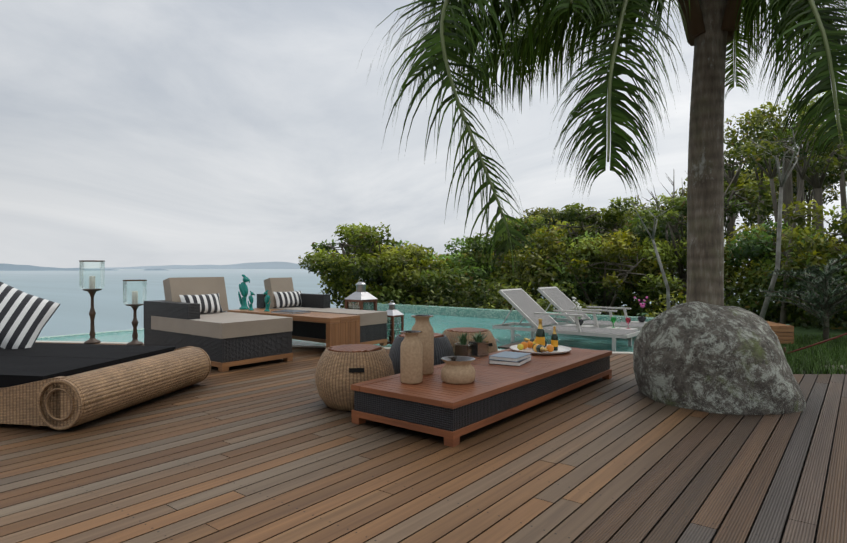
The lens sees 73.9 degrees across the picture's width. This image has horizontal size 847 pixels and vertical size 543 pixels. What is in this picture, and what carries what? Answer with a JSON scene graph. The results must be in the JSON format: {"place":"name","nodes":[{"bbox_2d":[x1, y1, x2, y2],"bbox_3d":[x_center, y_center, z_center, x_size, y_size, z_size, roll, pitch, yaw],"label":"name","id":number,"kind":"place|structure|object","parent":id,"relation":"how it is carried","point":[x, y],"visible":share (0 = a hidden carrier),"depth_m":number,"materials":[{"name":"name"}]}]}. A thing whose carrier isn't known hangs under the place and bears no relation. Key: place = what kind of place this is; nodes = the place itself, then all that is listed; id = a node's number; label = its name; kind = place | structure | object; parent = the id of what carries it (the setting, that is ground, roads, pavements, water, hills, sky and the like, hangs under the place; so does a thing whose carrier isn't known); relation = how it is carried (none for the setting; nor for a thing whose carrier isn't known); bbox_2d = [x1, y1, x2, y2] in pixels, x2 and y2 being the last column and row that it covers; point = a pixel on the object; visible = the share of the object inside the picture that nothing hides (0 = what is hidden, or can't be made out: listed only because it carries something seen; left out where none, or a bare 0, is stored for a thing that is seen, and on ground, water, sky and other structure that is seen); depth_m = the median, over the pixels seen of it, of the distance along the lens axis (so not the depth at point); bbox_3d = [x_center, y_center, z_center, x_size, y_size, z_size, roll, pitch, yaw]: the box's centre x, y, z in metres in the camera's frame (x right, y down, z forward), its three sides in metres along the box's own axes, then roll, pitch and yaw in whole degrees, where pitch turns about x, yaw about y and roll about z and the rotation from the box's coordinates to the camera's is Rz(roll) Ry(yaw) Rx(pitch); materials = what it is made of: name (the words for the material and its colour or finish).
{"place":"outdoors","nodes":[
{"label":"outdoors","id":0,"kind":"place"},
{"bbox_2d":[90,262,309,268],"bbox_3d":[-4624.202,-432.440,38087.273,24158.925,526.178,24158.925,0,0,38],"label":"hills","id":1,"kind":"structure","parent":0,"point":[271,265],"depth_m":39801.09,"materials":[{"name":"grey"}]},
{"bbox_2d":[37,313,640,351],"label":"pool water","id":2,"kind":"structure","parent":0,"point":[440,323],"depth_m":8.67,"materials":[{"name":"teal liquid"}]},
{"bbox_2d":[0,268,773,336],"bbox_3d":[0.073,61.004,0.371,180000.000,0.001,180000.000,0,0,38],"label":"sea water","id":3,"kind":"structure","parent":0,"point":[113,311],"depth_m":1676.10,"materials":[{"name":"blue liquid"}]},
{"bbox_2d":[0,263,113,270],"bbox_3d":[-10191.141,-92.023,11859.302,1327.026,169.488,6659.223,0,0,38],"label":"distant hills","id":4,"kind":"structure","parent":3,"relation":"on","point":[8,267],"depth_m":13138.06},
{"bbox_2d":[36,303,789,353],"bbox_3d":[-0.401,1.572,8.253,8.960,1.475,8.518,0,0,38],"label":"pool basin","id":5,"kind":"object","parent":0,"point":[468,312],"visible":0.06,"depth_m":11.83,"materials":[{"name":"tile"}]},
{"bbox_2d":[498,342,577,348],"bbox_3d":[1.504,1.060,7.375,0.900,0.140,0.550,0,0,38],"label":"pool edge","id":6,"kind":"object","parent":5,"relation":"on","point":[506,346],"visible":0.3,"depth_m":7.52,"materials":[{"name":"white stone"}]},
{"bbox_2d":[492,288,639,350],"bbox_3d":[1.971,0.696,7.919,1.965,0.862,0.704,0,0,38],"label":"sun lounger","id":7,"kind":"object","parent":5,"relation":"on","point":[526,306],"visible":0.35,"depth_m":7.99,"materials":[{"name":"white plastic"}]},
{"bbox_2d":[566,324,594,326],"bbox_3d":[2.287,0.806,8.269,0.400,0.022,0.280,0,0,38],"label":"plate","id":8,"kind":"object","parent":5,"relation":"on","point":[581,325],"visible":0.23,"depth_m":8.28,"materials":[{"name":"white ceramic"}]},
{"bbox_2d":[570,297,582,325],"bbox_3d":[2.253,0.582,8.306,0.212,0.425,0.225,0,0,18],"label":"white orchid","id":9,"kind":"object","parent":8,"relation":"on","point":[579,318],"visible":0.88,"depth_m":8.23,"materials":[{"name":"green plant"}]},
{"bbox_2d":[530,287,644,334],"bbox_3d":[2.698,0.691,8.741,1.965,0.862,0.704,0,0,38],"label":"lounge chair","id":10,"kind":"object","parent":5,"relation":"on","point":[557,298],"visible":0.35,"depth_m":8.87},
{"bbox_2d":[605,327,637,329],"bbox_3d":[2.759,0.808,7.899,0.400,0.022,0.280,0,0,38],"label":"plate","id":11,"kind":"object","parent":5,"relation":"on","point":[623,328],"visible":0.43,"depth_m":7.87,"materials":[{"name":"white ceramic"}]},
{"bbox_2d":[611,317,615,327],"bbox_3d":[2.693,0.721,7.976,0.072,0.150,0.072,0,0,38],"label":"wine glass","id":12,"kind":"object","parent":11,"relation":"on","point":[613,320],"visible":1,"depth_m":7.95,"materials":[{"name":"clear glass"}]},
{"bbox_2d":[0,0,846,267],"label":"sky","id":13,"kind":"structure","parent":0,"point":[134,133],"materials":[{"name":"grey"}]},
{"bbox_2d":[298,91,846,329],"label":"forest","id":14,"kind":"object","parent":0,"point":[448,276],"depth_m":14.57,"materials":[{"name":"green plant"}]},
{"bbox_2d":[643,167,744,285],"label":"dead tree branches","id":15,"kind":"object","parent":14,"relation":"on","point":[680,272],"visible":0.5,"depth_m":14.43,"materials":[{"name":"brown wood"}]},
{"bbox_2d":[634,296,649,321],"bbox_3d":[3.426,0.589,8.786,0.253,0.404,0.221,0,0,8],"label":"pink orchid","id":16,"kind":"object","parent":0,"point":[642,318],"visible":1,"depth_m":8.75,"materials":[{"name":"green plant"}]},
{"bbox_2d":[609,93,846,323],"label":"trees","id":17,"kind":"object","parent":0,"point":[740,150],"depth_m":10.22,"materials":[{"name":"green plant"}]},
{"bbox_2d":[770,314,846,360],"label":"plants","id":18,"kind":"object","parent":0,"point":[800,329],"depth_m":9.37,"materials":[{"name":"green plant"}]},
{"bbox_2d":[359,0,846,305],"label":"palm","id":19,"kind":"object","parent":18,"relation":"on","point":[813,24],"depth_m":3.87,"materials":[{"name":"green plant"}]},
{"bbox_2d":[757,253,846,342],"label":"spiky shrubs","id":20,"kind":"object","parent":18,"relation":"on","point":[824,306],"visible":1,"depth_m":7.81,"materials":[{"name":"green plant"}]},
{"bbox_2d":[780,332,846,376],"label":"lawn grass","id":21,"kind":"structure","parent":18,"relation":"on","point":[830,352],"depth_m":6.42,"materials":[{"name":"green plant"}]},
{"bbox_2d":[766,321,793,343],"bbox_3d":[4.759,0.818,8.316,0.360,0.229,2.000,0,0,7],"label":"garden bench","id":22,"kind":"object","parent":21,"relation":"on","point":[784,333],"visible":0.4,"depth_m":7.32,"materials":[{"name":"brown wood"}]},
{"bbox_2d":[783,333,846,353],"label":"edging","id":23,"kind":"object","parent":18,"relation":"on","point":[784,349],"visible":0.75,"depth_m":6.40,"materials":[{"name":"brown wood"}]},
{"bbox_2d":[781,361,846,542],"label":"deck subfloor","id":24,"kind":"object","parent":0,"point":[829,460],"depth_m":2.98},
{"bbox_2d":[0,342,846,542],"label":"deck boards","id":25,"kind":"object","parent":24,"relation":"on","point":[276,451],"visible":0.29,"depth_m":2.77,"materials":[{"name":"brown wood"}]},
{"bbox_2d":[79,260,104,343],"bbox_3d":[-4.434,0.406,7.532,0.300,1.106,0.300,0,0,38],"label":"tall candle stand","id":26,"kind":"object","parent":25,"relation":"on","point":[91,290],"visible":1,"depth_m":7.51,"materials":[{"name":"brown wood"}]},
{"bbox_2d":[0,346,210,429],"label":"wicker daybed","id":27,"kind":"object","parent":25,"relation":"on","point":[62,402],"visible":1,"depth_m":3.61,"materials":[{"name":"beige wicker"}]},
{"bbox_2d":[0,343,175,387],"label":"daybed mattress","id":28,"kind":"object","parent":27,"relation":"on","point":[38,362],"visible":0.55,"depth_m":4.20,"materials":[{"name":"black fabric"}]},
{"bbox_2d":[0,282,59,348],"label":"striped pillow","id":29,"kind":"object","parent":28,"relation":"on","point":[24,318],"visible":0.94,"depth_m":4.78,"materials":[{"name":"white fabric"}]},
{"bbox_2d":[123,280,146,344],"bbox_3d":[-3.771,0.534,7.354,0.284,0.852,0.284,0,0,38],"label":"short candle stand","id":30,"kind":"object","parent":25,"relation":"on","point":[134,305],"visible":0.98,"depth_m":7.33,"materials":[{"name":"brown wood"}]},
{"bbox_2d":[144,300,292,371],"bbox_3d":[-2.310,0.652,6.266,1.598,0.630,0.856,0,0,38],"label":"chaise frame","id":31,"kind":"object","parent":25,"relation":"on","point":[224,355],"visible":0.73,"depth_m":5.87,"materials":[{"name":"black wicker"}]},
{"bbox_2d":[151,277,292,338],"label":"chaise cushions","id":32,"kind":"object","parent":31,"relation":"on","point":[224,324],"visible":0.85,"depth_m":6.05,"materials":[{"name":"beige fabric"}]},
{"bbox_2d":[179,293,222,312],"bbox_3d":[-2.568,0.375,6.517,0.154,0.223,0.500,0,0,38],"label":"striped pillow","id":33,"kind":"object","parent":32,"relation":"on","point":[209,303],"visible":0.77,"depth_m":6.50,"materials":[{"name":"white fabric"}]},
{"bbox_2d":[227,308,359,347],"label":"console bridge","id":34,"kind":"structure","parent":25,"relation":"on","point":[342,329],"depth_m":6.68,"materials":[{"name":"brown wood"}]},
{"bbox_2d":[238,274,249,309],"bbox_3d":[-2.504,0.283,7.849,0.143,0.487,0.140,0,0,-32],"label":"bird figurine","id":35,"kind":"object","parent":34,"relation":"on","point":[243,288],"visible":1,"depth_m":7.82,"materials":[{"name":"teal ceramic"}]},
{"bbox_2d":[248,291,254,310],"bbox_3d":[-2.343,0.397,7.648,0.076,0.263,0.077,0,0,43],"label":"bird figurine","id":36,"kind":"object","parent":34,"relation":"on","point":[250,297],"visible":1,"depth_m":7.63,"materials":[{"name":"teal ceramic"}]},
{"bbox_2d":[263,290,269,311],"bbox_3d":[-2.077,0.388,7.467,0.083,0.282,0.082,0,0,45],"label":"bird figurine","id":37,"kind":"object","parent":34,"relation":"on","point":[267,298],"visible":1,"depth_m":7.45,"materials":[{"name":"teal ceramic"}]},
{"bbox_2d":[271,310,310,313],"bbox_3d":[-1.707,0.519,7.228,0.410,0.024,0.300,0,0,33],"label":"book","id":38,"kind":"object","parent":34,"relation":"on","point":[290,311],"visible":1,"depth_m":7.13,"materials":[{"name":"grey paper"}]},
{"bbox_2d":[257,293,387,345],"bbox_3d":[-1.445,0.642,7.735,2.048,0.630,0.556,0,0,38],"label":"chaise frame","id":39,"kind":"object","parent":25,"relation":"on","point":[369,334],"visible":0.23,"depth_m":7.43,"materials":[{"name":"black wicker"}]},
{"bbox_2d":[264,277,386,325],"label":"chaise cushions","id":40,"kind":"object","parent":39,"relation":"on","point":[367,317],"visible":0.58,"depth_m":7.67,"materials":[{"name":"beige fabric"}]},
{"bbox_2d":[273,291,301,307],"bbox_3d":[-1.923,0.396,8.070,0.154,0.223,0.500,0,0,38],"label":"striped pillow","id":41,"kind":"object","parent":40,"relation":"on","point":[288,299],"visible":0.9,"depth_m":7.99,"materials":[{"name":"white fabric"}]},
{"bbox_2d":[315,344,393,410],"bbox_3d":[-0.504,0.770,4.150,0.580,0.419,0.580,0,0,19],"label":"wicker basket","id":42,"kind":"object","parent":25,"relation":"on","point":[340,369],"visible":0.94,"depth_m":3.93,"materials":[{"name":"wicker"}]},
{"bbox_2d":[345,279,376,310],"bbox_3d":[-0.880,0.528,7.927,0.336,0.856,0.336,0,0,38],"label":"lantern","id":43,"kind":"object","parent":25,"relation":"on","point":[360,298],"visible":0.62,"depth_m":7.85,"materials":[{"name":"silver wood"}]},
{"bbox_2d":[386,300,403,343],"bbox_3d":[-0.420,0.672,7.542,0.231,0.574,0.231,0,0,38],"label":"lantern","id":44,"kind":"object","parent":25,"relation":"on","point":[395,322],"visible":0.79,"depth_m":7.46,"materials":[{"name":"silver wood"}]},
{"bbox_2d":[389,333,453,374],"bbox_3d":[-0.017,0.765,4.948,0.580,0.419,0.580,0,0,34],"label":"pouf","id":45,"kind":"object","parent":25,"relation":"on","point":[443,347],"visible":0.35,"depth_m":4.78,"materials":[{"name":"wicker"}]},
{"bbox_2d":[442,327,497,356],"bbox_3d":[0.416,0.763,5.365,0.580,0.419,0.580,0,0,-11],"label":"wicker basket","id":46,"kind":"object","parent":25,"relation":"on","point":[451,334],"visible":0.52,"depth_m":5.20,"materials":[{"name":"wicker"}]},
{"bbox_2d":[351,348,611,446],"bbox_3d":[0.625,0.853,4.392,0.810,0.250,2.520,0,0,38],"label":"coffee table","id":47,"kind":"object","parent":25,"relation":"on","point":[435,404],"visible":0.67,"depth_m":3.62,"materials":[{"name":"brown wood"}]},
{"bbox_2d":[400,330,422,383],"bbox_3d":[-0.080,0.565,3.725,0.147,0.335,0.147,0,0,38],"label":"tall vase","id":48,"kind":"object","parent":47,"relation":"on","point":[411,359],"visible":1,"depth_m":3.67,"materials":[{"name":"beige ceramic"}]},
{"bbox_2d":[411,314,433,374],"bbox_3d":[-0.008,0.523,4.042,0.164,0.415,0.164,0,0,38],"label":"tall vase","id":49,"kind":"object","parent":47,"relation":"on","point":[426,335],"visible":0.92,"depth_m":3.98,"materials":[{"name":"beige ceramic"}]},
{"bbox_2d":[441,356,475,383],"bbox_3d":[0.231,0.656,3.751,0.230,0.152,0.230,0,0,38],"label":"bowl","id":50,"kind":"object","parent":47,"relation":"on","point":[457,369],"visible":1,"depth_m":3.67,"materials":[{"name":"beige ceramic"}]},
{"bbox_2d":[454,332,472,356],"bbox_3d":[0.320,0.611,4.714,0.203,0.230,0.149,0,0,31],"label":"potted plant","id":51,"kind":"object","parent":47,"relation":"on","point":[462,348],"visible":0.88,"depth_m":4.67,"materials":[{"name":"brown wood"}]},
{"bbox_2d":[468,331,488,356],"bbox_3d":[0.471,0.613,4.872,0.203,0.225,0.169,0,0,-37],"label":"potted plant","id":52,"kind":"object","parent":47,"relation":"on","point":[480,346],"visible":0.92,"depth_m":4.83,"materials":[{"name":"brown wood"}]},
{"bbox_2d":[489,351,531,365],"bbox_3d":[0.699,0.697,4.519,0.266,0.060,0.332,0,0,30],"label":"book stack","id":53,"kind":"object","parent":47,"relation":"on","point":[509,358],"visible":0.96,"depth_m":4.42,"materials":[{"name":"white paper"}]},
{"bbox_2d":[510,319,570,354],"bbox_3d":[1.059,0.576,5.113,0.549,0.293,0.557,0,0,-42],"label":"fruit platter","id":54,"kind":"object","parent":47,"relation":"on","point":[538,345],"visible":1,"depth_m":5.08,"materials":[{"name":"white ceramic"}]},
{"bbox_2d":[633,301,805,415],"bbox_3d":[2.293,0.775,4.438,1.208,1.093,1.197,0,0,-16],"label":"boulder","id":55,"kind":"object","parent":25,"relation":"on","point":[709,358],"visible":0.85,"depth_m":4.01,"materials":[{"name":"stone"}]}
]}

